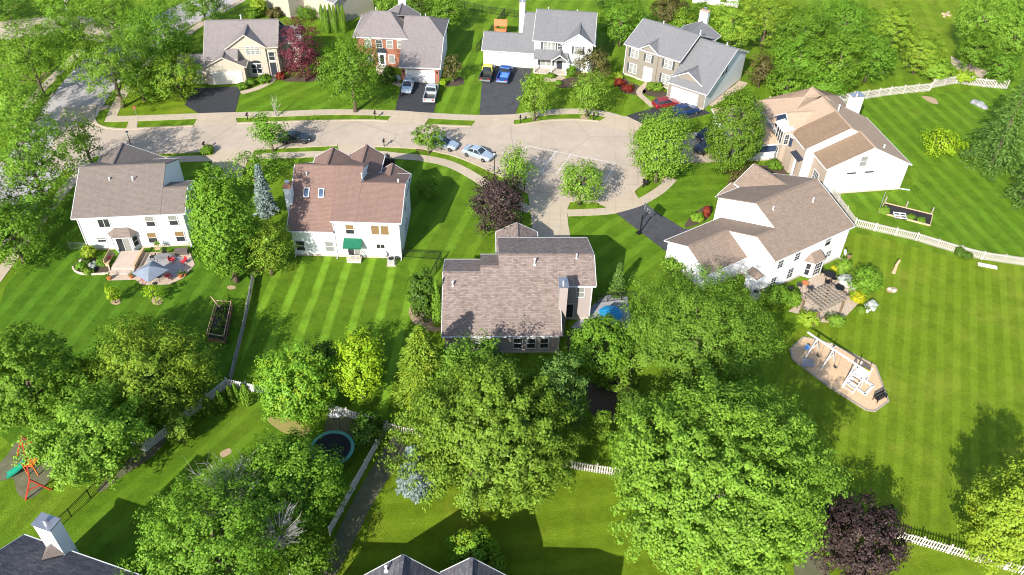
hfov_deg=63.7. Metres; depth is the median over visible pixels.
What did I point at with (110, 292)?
tree
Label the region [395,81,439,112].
driveway
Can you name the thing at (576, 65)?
window
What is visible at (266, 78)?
shrub
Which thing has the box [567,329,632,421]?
mulch bed
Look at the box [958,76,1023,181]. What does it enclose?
tree
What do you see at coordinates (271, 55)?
window
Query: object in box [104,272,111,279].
plant pot
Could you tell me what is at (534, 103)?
tree
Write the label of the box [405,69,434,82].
garage door
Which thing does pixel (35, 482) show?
swing set
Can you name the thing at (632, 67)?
window
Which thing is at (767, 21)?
tree
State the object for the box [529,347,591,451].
tree
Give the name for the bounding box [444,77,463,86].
mulch bed
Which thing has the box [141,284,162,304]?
tree
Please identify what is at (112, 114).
sidewalk
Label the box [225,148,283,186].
tree
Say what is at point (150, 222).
window
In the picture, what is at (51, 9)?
tree
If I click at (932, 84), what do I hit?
picket fence
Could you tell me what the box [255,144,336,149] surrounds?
kerb
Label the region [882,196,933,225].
garden bed
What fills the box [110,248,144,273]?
deck
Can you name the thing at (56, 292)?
lawn
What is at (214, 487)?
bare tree
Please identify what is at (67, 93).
road
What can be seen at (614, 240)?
lawn
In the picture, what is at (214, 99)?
driveway
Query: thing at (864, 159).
window
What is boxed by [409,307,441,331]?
mulch bed
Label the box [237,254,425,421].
lawn
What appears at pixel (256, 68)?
window
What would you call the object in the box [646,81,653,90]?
shrub
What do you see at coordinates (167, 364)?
tree
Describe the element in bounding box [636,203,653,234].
basketball hoop
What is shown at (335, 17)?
arborvitae
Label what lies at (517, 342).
window
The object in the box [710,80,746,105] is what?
sidewalk
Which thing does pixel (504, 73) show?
pickup truck
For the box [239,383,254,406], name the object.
arborvitae
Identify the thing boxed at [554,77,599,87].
mulch bed
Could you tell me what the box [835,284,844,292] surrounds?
patio table
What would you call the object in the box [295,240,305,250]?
window
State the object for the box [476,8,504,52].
metal fence
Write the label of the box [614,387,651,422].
shrub
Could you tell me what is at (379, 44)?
window
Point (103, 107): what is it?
driveway apron
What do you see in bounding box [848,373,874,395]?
sandbox frame
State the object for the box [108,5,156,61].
tree
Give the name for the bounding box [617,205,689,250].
driveway
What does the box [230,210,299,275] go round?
tree
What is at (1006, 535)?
tree
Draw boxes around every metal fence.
[58,461,122,523]
[402,249,441,275]
[445,0,518,16]
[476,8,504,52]
[596,291,636,302]
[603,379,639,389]
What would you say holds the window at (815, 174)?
in the house at (830, 141)
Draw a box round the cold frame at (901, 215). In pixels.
[893,212,906,219]
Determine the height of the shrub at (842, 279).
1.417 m
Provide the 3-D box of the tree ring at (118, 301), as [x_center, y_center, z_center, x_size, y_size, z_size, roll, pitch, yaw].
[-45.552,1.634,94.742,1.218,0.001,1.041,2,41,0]
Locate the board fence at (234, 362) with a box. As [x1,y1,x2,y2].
[228,272,254,379]
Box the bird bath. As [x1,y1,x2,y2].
[327,412,340,417]
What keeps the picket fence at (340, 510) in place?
on the lawn at (101, 526)
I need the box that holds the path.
[951,56,987,77]
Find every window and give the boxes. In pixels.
[96,218,111,227]
[96,236,106,242]
[131,234,139,247]
[144,216,156,226]
[146,232,158,243]
[167,215,178,225]
[174,230,186,241]
[245,46,260,54]
[250,63,262,73]
[268,51,275,60]
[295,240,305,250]
[324,241,334,251]
[344,224,354,234]
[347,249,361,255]
[364,39,371,47]
[370,225,379,234]
[375,39,382,47]
[376,243,384,248]
[380,225,389,235]
[386,40,392,48]
[388,54,394,63]
[397,40,401,48]
[474,338,482,348]
[513,338,522,348]
[526,338,535,348]
[539,338,548,348]
[540,60,550,65]
[543,42,555,49]
[557,43,562,49]
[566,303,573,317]
[573,59,580,68]
[574,46,581,54]
[576,288,584,297]
[628,62,636,73]
[630,48,638,58]
[645,54,651,62]
[661,73,669,84]
[663,59,672,69]
[769,275,777,287]
[773,145,778,157]
[775,126,783,144]
[776,259,784,269]
[782,134,789,144]
[785,266,794,279]
[793,252,801,261]
[803,263,811,275]
[811,168,818,177]
[823,238,832,247]
[825,249,832,257]
[858,155,868,166]
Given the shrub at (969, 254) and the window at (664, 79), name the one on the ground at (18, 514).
the shrub at (969, 254)
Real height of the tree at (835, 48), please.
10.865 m
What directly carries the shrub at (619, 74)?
on the mulch bed at (636, 87)
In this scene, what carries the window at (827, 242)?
in the house at (766, 227)
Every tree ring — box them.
[111,299,120,304]
[152,297,162,304]
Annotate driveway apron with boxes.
[96,105,109,111]
[126,120,137,127]
[193,113,236,125]
[388,111,432,124]
[471,114,514,126]
[596,191,643,211]
[599,115,641,135]
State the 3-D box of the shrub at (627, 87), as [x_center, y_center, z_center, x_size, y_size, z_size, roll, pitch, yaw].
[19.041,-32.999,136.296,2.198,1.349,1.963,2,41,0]
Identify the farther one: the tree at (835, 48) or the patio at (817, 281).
the tree at (835, 48)
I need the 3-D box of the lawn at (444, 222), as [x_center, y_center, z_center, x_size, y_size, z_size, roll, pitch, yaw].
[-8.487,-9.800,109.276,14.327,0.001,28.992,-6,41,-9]
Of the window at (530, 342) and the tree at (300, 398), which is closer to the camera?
the tree at (300, 398)
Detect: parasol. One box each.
[133,261,168,284]
[599,305,622,325]
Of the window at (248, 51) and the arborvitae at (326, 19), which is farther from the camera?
the arborvitae at (326, 19)
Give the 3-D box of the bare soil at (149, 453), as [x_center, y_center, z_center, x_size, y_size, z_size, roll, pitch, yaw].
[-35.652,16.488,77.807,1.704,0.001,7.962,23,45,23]
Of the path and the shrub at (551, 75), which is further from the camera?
the path
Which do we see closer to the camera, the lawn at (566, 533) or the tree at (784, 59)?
the lawn at (566, 533)
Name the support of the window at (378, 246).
in the house at (354, 207)
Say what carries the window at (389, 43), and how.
in the house at (413, 42)
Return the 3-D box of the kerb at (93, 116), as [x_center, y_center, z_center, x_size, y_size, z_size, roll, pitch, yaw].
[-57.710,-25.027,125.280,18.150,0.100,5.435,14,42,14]
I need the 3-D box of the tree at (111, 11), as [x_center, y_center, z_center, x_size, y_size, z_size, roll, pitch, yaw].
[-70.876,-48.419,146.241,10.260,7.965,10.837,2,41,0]
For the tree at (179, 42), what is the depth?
136.03 m
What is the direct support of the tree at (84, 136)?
on the ground at (18, 514)
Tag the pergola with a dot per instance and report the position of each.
(826, 293)
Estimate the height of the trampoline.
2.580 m
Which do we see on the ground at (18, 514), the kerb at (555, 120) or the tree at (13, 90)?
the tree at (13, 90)
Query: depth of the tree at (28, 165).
101.47 m
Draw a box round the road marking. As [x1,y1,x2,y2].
[522,146,615,182]
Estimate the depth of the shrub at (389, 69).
138.43 m
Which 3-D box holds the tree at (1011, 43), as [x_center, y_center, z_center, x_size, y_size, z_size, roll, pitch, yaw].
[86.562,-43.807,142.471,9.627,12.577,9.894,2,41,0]
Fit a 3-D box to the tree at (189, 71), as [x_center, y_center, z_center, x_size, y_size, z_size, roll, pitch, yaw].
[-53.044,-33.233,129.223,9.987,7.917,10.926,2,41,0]
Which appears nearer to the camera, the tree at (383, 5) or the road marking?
the road marking
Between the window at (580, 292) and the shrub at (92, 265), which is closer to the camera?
the window at (580, 292)
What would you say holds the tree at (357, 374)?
on the lawn at (302, 298)
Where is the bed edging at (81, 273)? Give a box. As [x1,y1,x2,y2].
[72,266,110,274]
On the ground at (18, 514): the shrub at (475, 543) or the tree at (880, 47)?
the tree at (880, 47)
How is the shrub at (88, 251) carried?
on the lawn at (56, 292)
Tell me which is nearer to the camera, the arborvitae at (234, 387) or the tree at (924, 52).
the arborvitae at (234, 387)
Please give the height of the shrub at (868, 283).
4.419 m
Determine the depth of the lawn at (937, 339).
87.56 m
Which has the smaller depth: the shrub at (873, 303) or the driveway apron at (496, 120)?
the shrub at (873, 303)
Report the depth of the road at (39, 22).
150.83 m
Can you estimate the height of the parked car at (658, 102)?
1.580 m
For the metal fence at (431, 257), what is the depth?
101.21 m
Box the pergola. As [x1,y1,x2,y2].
[798,284,848,325]
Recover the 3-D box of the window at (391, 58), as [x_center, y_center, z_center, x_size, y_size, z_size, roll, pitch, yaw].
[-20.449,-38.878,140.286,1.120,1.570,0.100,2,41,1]
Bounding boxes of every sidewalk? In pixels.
[0,162,89,281]
[8,50,85,126]
[104,0,245,121]
[111,109,620,121]
[163,151,529,212]
[240,76,276,93]
[377,71,401,86]
[544,75,565,81]
[567,178,676,215]
[636,82,652,106]
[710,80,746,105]
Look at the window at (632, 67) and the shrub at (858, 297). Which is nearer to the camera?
the shrub at (858, 297)
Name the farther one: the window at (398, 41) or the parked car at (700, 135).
the window at (398, 41)
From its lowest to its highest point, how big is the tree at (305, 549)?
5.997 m
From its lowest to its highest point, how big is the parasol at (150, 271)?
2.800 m
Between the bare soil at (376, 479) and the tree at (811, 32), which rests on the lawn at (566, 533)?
the bare soil at (376, 479)
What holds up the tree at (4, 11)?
on the ground at (18, 514)
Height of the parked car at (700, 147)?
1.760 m
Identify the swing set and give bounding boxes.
[17,435,51,500]
[804,332,872,393]
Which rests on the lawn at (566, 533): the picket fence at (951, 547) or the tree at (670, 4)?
the picket fence at (951, 547)
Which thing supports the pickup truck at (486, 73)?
on the driveway at (498, 98)
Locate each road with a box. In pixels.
[0,0,235,246]
[0,16,129,41]
[47,105,645,200]
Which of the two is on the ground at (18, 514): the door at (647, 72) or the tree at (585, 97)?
the tree at (585, 97)
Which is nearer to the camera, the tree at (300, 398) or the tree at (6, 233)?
the tree at (300, 398)
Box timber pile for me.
[941,11,950,17]
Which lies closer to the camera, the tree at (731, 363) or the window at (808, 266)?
the tree at (731, 363)
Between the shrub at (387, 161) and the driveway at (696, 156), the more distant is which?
the driveway at (696, 156)
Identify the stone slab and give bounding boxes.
[978,262,996,268]
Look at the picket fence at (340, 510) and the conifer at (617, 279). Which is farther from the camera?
the conifer at (617, 279)
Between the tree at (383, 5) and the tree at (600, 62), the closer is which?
the tree at (600, 62)
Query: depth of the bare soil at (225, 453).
78.88 m
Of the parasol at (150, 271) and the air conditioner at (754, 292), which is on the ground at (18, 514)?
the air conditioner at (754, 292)
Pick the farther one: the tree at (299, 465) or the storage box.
the storage box
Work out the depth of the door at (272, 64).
137.09 m
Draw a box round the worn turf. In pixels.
[267,417,309,435]
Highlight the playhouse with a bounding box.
[494,19,507,31]
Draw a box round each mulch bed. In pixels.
[73,257,108,272]
[281,75,325,81]
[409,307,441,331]
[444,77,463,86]
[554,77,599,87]
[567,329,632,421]
[618,77,645,94]
[644,88,666,96]
[684,206,711,226]
[727,165,786,184]
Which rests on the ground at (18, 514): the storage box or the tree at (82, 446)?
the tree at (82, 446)
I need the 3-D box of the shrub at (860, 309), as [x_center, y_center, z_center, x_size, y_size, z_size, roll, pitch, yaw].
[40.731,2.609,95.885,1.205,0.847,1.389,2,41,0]
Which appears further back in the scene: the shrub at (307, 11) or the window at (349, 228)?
the shrub at (307, 11)
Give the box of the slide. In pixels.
[6,458,38,477]
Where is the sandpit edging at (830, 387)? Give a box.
[789,337,888,411]
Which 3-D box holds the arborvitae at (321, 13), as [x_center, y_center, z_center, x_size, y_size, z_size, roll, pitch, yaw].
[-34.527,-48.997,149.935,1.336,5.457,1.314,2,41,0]
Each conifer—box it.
[253,164,280,219]
[387,324,443,412]
[395,444,433,504]
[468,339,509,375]
[607,262,625,298]
[999,170,1023,210]
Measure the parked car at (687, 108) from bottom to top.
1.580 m
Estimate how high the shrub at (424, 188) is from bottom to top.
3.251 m
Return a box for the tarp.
[802,358,814,366]
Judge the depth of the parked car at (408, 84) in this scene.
134.18 m
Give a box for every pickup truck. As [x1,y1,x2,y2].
[423,83,438,102]
[479,64,494,81]
[496,65,512,82]
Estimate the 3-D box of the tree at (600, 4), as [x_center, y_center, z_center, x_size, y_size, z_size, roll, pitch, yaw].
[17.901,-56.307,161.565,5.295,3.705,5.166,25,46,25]
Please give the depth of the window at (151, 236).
101.48 m
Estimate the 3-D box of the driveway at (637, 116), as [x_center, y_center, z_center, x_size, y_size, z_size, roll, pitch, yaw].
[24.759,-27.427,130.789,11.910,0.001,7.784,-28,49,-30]
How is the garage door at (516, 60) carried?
in the house at (545, 41)
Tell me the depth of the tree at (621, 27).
145.32 m
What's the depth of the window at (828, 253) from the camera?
101.53 m
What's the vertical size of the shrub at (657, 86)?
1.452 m
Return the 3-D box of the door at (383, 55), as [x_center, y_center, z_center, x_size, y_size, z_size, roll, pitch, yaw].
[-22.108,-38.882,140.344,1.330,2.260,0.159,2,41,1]
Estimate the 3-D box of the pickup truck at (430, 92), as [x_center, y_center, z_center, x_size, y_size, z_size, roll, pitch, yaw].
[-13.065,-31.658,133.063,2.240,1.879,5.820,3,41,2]
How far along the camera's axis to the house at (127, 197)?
100.58 m
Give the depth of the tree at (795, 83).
132.43 m
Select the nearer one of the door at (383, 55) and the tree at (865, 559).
the tree at (865, 559)
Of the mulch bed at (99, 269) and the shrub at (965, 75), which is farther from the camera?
the shrub at (965, 75)
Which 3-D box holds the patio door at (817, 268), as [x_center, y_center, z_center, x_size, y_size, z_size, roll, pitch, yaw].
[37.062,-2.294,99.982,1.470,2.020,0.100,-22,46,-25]
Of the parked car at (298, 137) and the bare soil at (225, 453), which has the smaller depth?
the bare soil at (225, 453)
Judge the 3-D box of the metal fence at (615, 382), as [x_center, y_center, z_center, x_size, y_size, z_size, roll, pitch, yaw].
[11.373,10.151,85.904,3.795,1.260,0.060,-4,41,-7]
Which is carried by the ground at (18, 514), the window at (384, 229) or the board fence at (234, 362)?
the board fence at (234, 362)
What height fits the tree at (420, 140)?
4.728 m
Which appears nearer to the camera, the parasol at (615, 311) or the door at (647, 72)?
the parasol at (615, 311)
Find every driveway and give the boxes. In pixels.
[185,87,239,112]
[210,149,254,178]
[338,145,375,154]
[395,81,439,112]
[480,66,531,114]
[528,193,569,236]
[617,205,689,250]
[627,102,709,124]
[641,132,731,165]
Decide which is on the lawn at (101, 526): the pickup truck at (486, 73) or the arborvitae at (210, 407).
the arborvitae at (210, 407)
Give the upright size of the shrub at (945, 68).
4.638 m
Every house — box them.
[0,512,140,574]
[70,142,195,252]
[176,15,305,84]
[265,0,373,23]
[282,144,411,262]
[353,0,448,82]
[364,554,505,574]
[441,222,596,353]
[481,0,596,75]
[623,7,749,109]
[664,163,854,290]
[692,0,737,7]
[711,87,911,193]
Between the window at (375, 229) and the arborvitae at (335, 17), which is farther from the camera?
the arborvitae at (335, 17)
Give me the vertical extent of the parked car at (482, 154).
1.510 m
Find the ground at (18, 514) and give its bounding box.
[0,0,1023,574]
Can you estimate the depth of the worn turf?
81.51 m
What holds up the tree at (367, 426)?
on the lawn at (101, 526)
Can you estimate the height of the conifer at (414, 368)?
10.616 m
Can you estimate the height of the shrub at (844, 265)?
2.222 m
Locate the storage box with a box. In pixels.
[174,247,188,254]
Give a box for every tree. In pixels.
[0,0,35,21]
[0,11,72,97]
[0,74,51,140]
[0,99,90,207]
[0,176,73,233]
[0,183,15,229]
[0,198,49,276]
[0,320,87,436]
[11,373,157,491]
[32,0,96,24]
[36,9,96,60]
[56,106,102,163]
[59,18,156,107]
[59,356,108,402]
[73,309,225,431]
[75,0,143,31]
[99,379,164,427]
[104,283,120,302]
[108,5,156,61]
[111,56,160,102]
[115,455,307,574]
[123,0,200,72]
[141,49,204,100]
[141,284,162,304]
[164,410,194,445]
[165,29,195,63]
[176,0,230,21]
[183,159,262,283]
[184,454,262,517]
[215,425,352,540]
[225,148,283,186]
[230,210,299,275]
[246,106,291,151]
[250,337,340,429]
[255,498,304,574]
[273,524,344,574]
[275,14,324,82]
[304,332,341,382]
[311,29,386,111]
[327,325,387,403]
[371,0,397,10]
[372,353,593,524]
[407,0,432,15]
[411,123,445,153]
[424,0,469,30]
[428,328,519,419]
[439,54,462,82]
[468,165,525,238]
[494,139,541,188]
[516,67,556,120]
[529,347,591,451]
[556,158,610,206]
[567,312,633,386]
[568,68,614,117]
[572,44,610,83]
[587,409,611,448]
[593,0,612,8]
[597,0,647,46]
[603,366,854,574]
[608,261,790,399]
[624,103,695,183]
[649,0,690,23]
[668,4,697,27]
[691,0,717,18]
[702,85,768,175]
[707,0,764,46]
[734,0,799,46]
[745,48,777,88]
[763,61,811,95]
[766,34,831,84]
[768,4,839,58]
[799,63,851,96]
[802,24,875,87]
[806,488,914,574]
[813,0,884,49]
[849,33,899,82]
[867,0,919,55]
[896,28,947,74]
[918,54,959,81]
[949,0,1023,51]
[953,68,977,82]
[954,456,1023,574]
[955,23,999,70]
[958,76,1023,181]
[981,49,1023,85]
[987,0,1023,65]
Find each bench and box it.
[103,249,114,265]
[872,389,887,402]
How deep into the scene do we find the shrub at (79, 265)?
98.60 m
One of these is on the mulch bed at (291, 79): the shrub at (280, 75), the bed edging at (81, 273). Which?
the shrub at (280, 75)
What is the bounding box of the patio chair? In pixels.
[180,256,186,265]
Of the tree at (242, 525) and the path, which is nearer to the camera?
the tree at (242, 525)
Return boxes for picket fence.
[131,377,387,535]
[386,421,1023,574]
[769,74,1010,100]
[831,187,1023,265]
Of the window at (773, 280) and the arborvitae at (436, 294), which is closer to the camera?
the arborvitae at (436, 294)
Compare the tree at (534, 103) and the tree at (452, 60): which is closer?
the tree at (534, 103)
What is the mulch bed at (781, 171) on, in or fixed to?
on the ground at (18, 514)
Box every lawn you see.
[0,196,250,447]
[62,382,382,574]
[117,65,196,115]
[237,47,398,111]
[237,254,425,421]
[339,439,1023,574]
[390,159,502,282]
[435,32,483,114]
[568,214,665,324]
[648,165,726,223]
[759,233,1023,570]
[840,87,1023,264]
[865,0,972,60]
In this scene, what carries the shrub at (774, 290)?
on the ground at (18, 514)
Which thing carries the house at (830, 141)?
on the ground at (18, 514)
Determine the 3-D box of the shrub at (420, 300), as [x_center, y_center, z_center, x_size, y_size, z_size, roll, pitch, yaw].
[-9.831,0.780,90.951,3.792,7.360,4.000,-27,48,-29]
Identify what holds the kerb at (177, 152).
on the road at (599, 141)
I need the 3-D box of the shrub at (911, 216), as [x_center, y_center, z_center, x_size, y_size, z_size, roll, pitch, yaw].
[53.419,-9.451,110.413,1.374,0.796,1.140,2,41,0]
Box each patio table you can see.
[154,253,171,261]
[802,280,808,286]
[824,270,835,280]
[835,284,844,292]
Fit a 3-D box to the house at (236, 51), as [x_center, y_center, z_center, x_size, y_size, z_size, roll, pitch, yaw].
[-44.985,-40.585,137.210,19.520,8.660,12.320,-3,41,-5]
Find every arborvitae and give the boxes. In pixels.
[201,395,217,418]
[214,390,228,411]
[224,385,236,403]
[231,383,240,400]
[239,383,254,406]
[319,4,324,32]
[323,5,330,32]
[327,3,333,31]
[332,5,339,32]
[336,3,342,31]
[340,4,347,31]
[431,278,441,326]
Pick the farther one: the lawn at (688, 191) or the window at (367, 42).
the window at (367, 42)
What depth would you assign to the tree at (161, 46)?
131.82 m
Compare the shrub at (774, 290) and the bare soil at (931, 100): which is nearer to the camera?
the shrub at (774, 290)
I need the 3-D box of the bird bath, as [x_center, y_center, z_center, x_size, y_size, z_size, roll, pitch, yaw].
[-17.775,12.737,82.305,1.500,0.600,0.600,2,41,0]
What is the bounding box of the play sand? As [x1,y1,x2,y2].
[791,338,886,409]
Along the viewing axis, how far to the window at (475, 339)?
88.61 m
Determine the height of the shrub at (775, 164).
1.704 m
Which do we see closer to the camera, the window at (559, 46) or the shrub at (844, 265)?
the shrub at (844, 265)
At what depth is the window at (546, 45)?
139.28 m
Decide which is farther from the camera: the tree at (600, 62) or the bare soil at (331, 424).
the tree at (600, 62)
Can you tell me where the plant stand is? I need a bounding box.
[152,241,161,252]
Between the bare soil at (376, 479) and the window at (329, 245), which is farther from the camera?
the window at (329, 245)
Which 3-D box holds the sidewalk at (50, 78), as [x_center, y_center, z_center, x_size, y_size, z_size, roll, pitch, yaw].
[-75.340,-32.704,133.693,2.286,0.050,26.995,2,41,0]
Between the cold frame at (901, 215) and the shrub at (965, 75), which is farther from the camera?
the shrub at (965, 75)
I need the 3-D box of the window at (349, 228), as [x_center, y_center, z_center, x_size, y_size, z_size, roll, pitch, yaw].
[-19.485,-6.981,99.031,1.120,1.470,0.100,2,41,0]
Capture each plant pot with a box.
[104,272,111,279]
[176,269,183,277]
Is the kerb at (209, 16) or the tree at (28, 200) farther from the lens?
the kerb at (209, 16)
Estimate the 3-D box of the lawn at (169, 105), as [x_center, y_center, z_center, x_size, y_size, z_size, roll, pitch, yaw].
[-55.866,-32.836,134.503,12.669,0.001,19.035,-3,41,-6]
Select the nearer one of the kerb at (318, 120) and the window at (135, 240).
the window at (135, 240)
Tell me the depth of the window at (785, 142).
117.56 m
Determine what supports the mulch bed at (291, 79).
on the lawn at (292, 96)
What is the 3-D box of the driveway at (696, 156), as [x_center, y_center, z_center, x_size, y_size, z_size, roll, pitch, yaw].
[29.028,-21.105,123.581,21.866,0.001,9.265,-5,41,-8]
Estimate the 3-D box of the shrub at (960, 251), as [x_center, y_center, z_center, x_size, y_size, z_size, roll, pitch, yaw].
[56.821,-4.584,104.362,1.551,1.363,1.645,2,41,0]
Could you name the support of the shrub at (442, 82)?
on the mulch bed at (458, 81)
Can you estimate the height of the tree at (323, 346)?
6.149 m
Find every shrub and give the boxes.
[75,261,87,269]
[80,244,96,258]
[81,267,93,275]
[82,258,92,266]
[88,262,95,269]
[95,256,109,266]
[199,143,213,154]
[237,82,248,89]
[245,7,264,18]
[245,78,255,86]
[249,0,268,11]
[257,73,271,84]
[265,6,282,18]
[276,71,285,79]
[294,5,317,21]
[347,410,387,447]
[377,71,396,83]
[382,65,394,74]
[383,154,395,167]
[405,265,440,322]
[413,175,442,200]
[439,79,446,85]
[440,524,499,565]
[483,551,507,572]
[546,72,555,78]
[555,80,562,85]
[566,65,576,76]
[597,359,631,393]
[612,71,622,78]
[613,77,625,85]
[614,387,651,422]
[621,84,633,91]
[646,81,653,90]
[653,82,663,91]
[659,255,687,279]
[690,211,704,222]
[702,205,710,216]
[724,160,769,183]
[762,283,792,308]
[764,157,782,169]
[780,289,801,307]
[796,308,821,328]
[825,311,845,327]
[834,257,852,274]
[837,274,853,287]
[846,264,884,296]
[850,290,866,302]
[856,305,865,314]
[864,299,878,310]
[878,205,890,214]
[907,214,915,219]
[917,216,925,222]
[920,126,971,158]
[954,246,966,257]
[964,250,973,259]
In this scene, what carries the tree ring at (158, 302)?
on the lawn at (56, 292)
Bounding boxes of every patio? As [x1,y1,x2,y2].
[109,252,194,284]
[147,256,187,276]
[571,294,630,332]
[789,273,857,322]
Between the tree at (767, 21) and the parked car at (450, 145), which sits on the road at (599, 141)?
the parked car at (450, 145)
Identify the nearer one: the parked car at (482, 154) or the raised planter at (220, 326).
the raised planter at (220, 326)
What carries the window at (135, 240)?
in the house at (127, 197)
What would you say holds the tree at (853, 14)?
on the ground at (18, 514)
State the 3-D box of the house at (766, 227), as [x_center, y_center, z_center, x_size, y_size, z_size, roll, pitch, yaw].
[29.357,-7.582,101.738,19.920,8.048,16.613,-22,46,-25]
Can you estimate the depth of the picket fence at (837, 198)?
106.42 m
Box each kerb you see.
[92,104,192,129]
[135,0,241,62]
[155,151,201,153]
[237,119,387,123]
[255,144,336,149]
[376,145,528,193]
[427,124,470,126]
[513,119,598,125]
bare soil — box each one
[0,438,54,498]
[97,436,167,491]
[220,448,231,456]
[320,436,404,574]
[324,415,358,436]
[922,96,937,103]
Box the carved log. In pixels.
[891,259,900,273]
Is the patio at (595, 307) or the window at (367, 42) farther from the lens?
the window at (367, 42)
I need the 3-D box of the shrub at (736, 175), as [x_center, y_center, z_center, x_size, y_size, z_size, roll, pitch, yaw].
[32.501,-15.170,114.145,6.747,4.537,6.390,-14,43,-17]
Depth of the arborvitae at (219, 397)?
81.94 m
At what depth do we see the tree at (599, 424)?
77.33 m
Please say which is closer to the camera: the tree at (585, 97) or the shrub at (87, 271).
the shrub at (87, 271)
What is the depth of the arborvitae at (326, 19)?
149.68 m
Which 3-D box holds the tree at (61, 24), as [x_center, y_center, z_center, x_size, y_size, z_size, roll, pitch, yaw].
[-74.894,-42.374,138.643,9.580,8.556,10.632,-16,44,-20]
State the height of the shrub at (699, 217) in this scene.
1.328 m
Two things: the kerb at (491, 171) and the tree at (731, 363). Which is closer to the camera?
the tree at (731, 363)
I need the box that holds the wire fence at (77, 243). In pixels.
[67,241,87,249]
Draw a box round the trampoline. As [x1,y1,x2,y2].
[310,419,355,466]
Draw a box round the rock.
[974,101,984,107]
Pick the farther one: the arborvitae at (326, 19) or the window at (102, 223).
the arborvitae at (326, 19)
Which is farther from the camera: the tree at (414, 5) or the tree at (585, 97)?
the tree at (414, 5)
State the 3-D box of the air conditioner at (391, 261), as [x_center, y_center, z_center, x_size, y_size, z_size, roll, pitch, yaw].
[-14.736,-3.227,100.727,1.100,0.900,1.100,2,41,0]
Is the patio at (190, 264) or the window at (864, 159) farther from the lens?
the window at (864, 159)
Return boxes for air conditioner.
[387,256,396,266]
[750,289,760,300]
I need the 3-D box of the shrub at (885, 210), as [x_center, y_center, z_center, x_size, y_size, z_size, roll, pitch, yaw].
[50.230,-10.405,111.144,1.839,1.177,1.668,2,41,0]
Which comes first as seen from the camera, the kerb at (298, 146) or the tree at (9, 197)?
the tree at (9, 197)
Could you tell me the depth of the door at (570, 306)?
93.20 m
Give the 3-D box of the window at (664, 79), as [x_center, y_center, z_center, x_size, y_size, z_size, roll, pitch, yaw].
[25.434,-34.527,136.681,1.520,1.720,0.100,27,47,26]
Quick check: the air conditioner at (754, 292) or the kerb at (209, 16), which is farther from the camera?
the kerb at (209, 16)
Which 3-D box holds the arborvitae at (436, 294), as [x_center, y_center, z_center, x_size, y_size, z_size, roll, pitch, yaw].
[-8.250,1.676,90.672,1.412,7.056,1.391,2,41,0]
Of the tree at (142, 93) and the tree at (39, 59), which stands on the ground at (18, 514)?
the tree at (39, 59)
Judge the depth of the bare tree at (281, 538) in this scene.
65.45 m
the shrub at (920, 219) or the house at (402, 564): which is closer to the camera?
the house at (402, 564)
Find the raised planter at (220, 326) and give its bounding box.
[206,300,232,343]
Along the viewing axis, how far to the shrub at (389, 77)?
135.98 m
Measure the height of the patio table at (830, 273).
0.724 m
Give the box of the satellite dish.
[380,251,386,256]
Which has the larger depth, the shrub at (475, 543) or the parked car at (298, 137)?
the parked car at (298, 137)
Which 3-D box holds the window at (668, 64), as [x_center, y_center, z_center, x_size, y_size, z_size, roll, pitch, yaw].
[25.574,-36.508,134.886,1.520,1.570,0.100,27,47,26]
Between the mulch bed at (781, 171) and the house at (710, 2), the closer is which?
the mulch bed at (781, 171)
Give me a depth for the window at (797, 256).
97.64 m
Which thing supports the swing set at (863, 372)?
on the play sand
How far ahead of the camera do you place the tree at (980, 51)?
141.41 m
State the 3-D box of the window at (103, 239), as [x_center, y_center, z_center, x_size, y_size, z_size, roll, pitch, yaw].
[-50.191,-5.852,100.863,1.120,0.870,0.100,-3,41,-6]
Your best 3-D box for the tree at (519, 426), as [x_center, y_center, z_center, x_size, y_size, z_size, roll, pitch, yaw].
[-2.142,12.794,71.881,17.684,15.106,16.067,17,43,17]
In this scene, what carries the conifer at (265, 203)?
on the ground at (18, 514)
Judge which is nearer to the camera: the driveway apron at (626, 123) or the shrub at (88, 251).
the shrub at (88, 251)
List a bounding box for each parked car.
[278,131,310,144]
[401,76,414,93]
[427,135,458,151]
[461,144,493,161]
[652,96,680,110]
[672,103,700,115]
[693,136,719,155]
[695,124,719,139]
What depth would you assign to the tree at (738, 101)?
111.96 m
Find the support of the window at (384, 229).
in the house at (354, 207)
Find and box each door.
[114,238,132,251]
[186,70,204,83]
[210,70,243,84]
[269,61,277,74]
[378,53,386,64]
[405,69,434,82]
[485,52,502,65]
[501,53,531,67]
[556,61,561,68]
[643,67,651,81]
[670,86,698,105]
[811,260,823,276]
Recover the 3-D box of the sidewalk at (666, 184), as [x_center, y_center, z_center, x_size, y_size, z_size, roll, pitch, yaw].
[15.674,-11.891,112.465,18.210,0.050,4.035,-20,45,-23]

